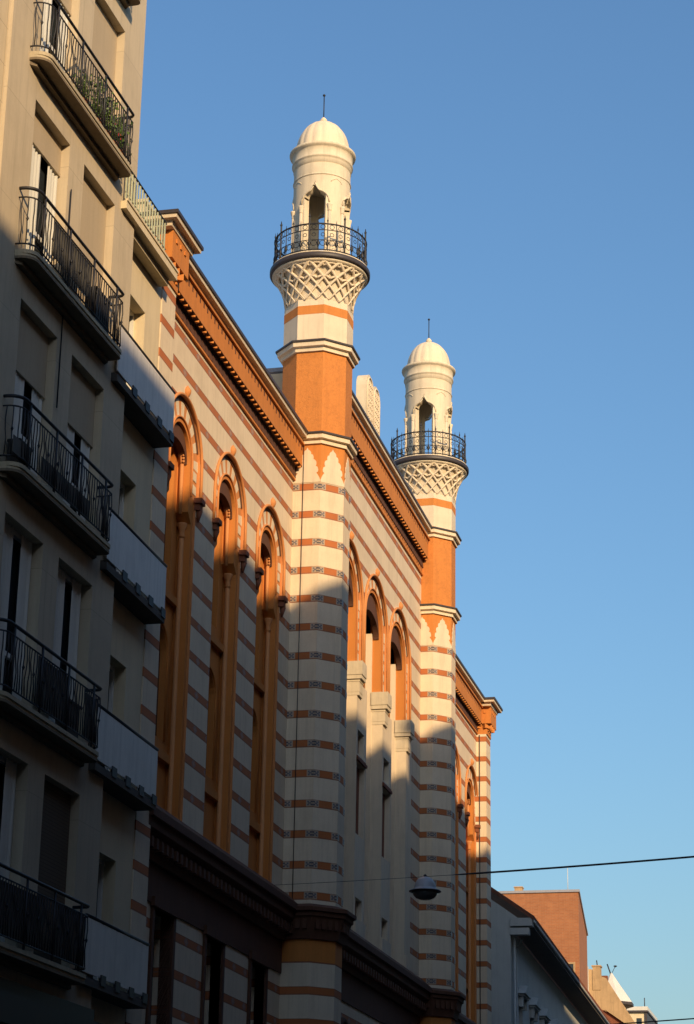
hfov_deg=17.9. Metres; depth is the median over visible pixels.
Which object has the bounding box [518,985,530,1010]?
window
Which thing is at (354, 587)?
arched window
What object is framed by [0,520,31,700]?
window
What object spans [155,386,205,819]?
arched window
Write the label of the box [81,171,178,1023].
balcony building
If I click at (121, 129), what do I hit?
potted plant
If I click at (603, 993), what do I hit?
tan house
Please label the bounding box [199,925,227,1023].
ground window
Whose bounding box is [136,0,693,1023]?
sky
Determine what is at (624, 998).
roof
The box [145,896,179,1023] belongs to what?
ground window
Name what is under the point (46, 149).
window
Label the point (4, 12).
stone faced building
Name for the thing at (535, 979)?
grey house
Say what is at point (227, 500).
arched window
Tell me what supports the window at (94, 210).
in the apartment building at (67, 167)
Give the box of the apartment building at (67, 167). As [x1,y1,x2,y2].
[0,0,146,1023]
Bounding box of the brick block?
[498,868,587,989]
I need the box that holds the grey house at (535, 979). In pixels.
[491,887,611,1023]
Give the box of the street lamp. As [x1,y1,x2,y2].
[409,874,440,899]
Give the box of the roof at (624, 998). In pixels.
[602,964,633,1009]
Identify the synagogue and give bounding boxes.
[125,94,502,1023]
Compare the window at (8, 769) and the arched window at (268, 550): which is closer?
the window at (8, 769)
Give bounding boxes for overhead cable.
[281,856,693,884]
[615,1018,693,1023]
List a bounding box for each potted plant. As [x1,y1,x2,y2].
[72,70,96,103]
[88,76,117,123]
[98,106,129,146]
[99,96,124,136]
[116,114,132,154]
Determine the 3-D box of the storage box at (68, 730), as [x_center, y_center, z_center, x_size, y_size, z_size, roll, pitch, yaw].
[-4.141,3.083,32.552,0.200,0.550,0.520,-4,-20,14]
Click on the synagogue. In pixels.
(317, 706)
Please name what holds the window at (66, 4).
in the apartment building at (67, 167)
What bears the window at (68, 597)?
in the apartment building at (67, 167)
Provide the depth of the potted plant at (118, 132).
36.27 m
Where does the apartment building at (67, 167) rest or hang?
on the ground
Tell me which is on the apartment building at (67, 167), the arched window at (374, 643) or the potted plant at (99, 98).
the potted plant at (99, 98)
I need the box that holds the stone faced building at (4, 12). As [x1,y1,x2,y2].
[0,0,9,125]
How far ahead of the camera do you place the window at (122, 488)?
37.43 m
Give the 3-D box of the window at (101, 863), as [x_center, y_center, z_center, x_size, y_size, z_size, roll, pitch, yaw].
[-4.107,6.438,34.536,0.100,2.120,1.170,-4,-20,13]
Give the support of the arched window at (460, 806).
in the synagogue
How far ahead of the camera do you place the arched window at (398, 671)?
59.12 m
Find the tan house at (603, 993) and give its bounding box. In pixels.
[588,960,634,1023]
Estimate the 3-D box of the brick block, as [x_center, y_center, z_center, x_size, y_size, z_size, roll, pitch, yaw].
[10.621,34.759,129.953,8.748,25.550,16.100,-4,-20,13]
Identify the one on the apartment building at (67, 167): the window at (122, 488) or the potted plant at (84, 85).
the potted plant at (84, 85)
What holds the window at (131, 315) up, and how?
in the balcony building at (116, 961)
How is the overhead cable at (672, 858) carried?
attached to the street house
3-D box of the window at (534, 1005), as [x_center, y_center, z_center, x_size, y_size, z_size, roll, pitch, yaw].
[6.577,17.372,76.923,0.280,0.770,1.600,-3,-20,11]
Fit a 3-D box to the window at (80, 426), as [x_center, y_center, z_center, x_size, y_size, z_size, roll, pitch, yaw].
[-4.325,-0.938,34.398,0.170,2.680,1.440,-4,-20,14]
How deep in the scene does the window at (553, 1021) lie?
82.46 m
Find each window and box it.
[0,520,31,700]
[0,755,16,942]
[12,308,48,475]
[25,111,61,267]
[33,780,70,964]
[40,0,71,71]
[49,565,81,722]
[63,364,95,520]
[76,176,106,306]
[89,0,116,125]
[92,859,103,980]
[104,665,114,770]
[115,481,124,573]
[126,309,133,387]
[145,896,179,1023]
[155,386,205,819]
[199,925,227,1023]
[203,445,248,852]
[246,950,270,1023]
[248,498,287,881]
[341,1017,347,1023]
[347,531,363,660]
[363,568,388,940]
[370,602,411,957]
[455,737,463,990]
[465,759,480,1021]
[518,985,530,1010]
[529,997,540,1021]
[539,1008,550,1023]
[550,1019,558,1023]
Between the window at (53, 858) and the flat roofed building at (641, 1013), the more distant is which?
the flat roofed building at (641, 1013)
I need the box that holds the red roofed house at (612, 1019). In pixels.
[603,1010,623,1023]
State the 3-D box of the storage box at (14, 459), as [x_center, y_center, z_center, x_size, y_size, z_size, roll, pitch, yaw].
[-4.684,-0.781,31.410,0.200,0.400,0.470,-4,-20,14]
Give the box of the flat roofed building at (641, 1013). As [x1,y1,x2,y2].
[627,998,657,1023]
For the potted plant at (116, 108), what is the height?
0.844 m
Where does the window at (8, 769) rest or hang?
in the apartment building at (67, 167)
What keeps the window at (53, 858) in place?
in the apartment building at (67, 167)
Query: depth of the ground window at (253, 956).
44.42 m
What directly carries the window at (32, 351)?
in the apartment building at (67, 167)
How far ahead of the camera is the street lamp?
44.69 m
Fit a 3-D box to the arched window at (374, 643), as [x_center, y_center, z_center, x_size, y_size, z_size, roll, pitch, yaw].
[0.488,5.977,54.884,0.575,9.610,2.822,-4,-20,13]
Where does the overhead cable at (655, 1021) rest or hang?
attached to the street house

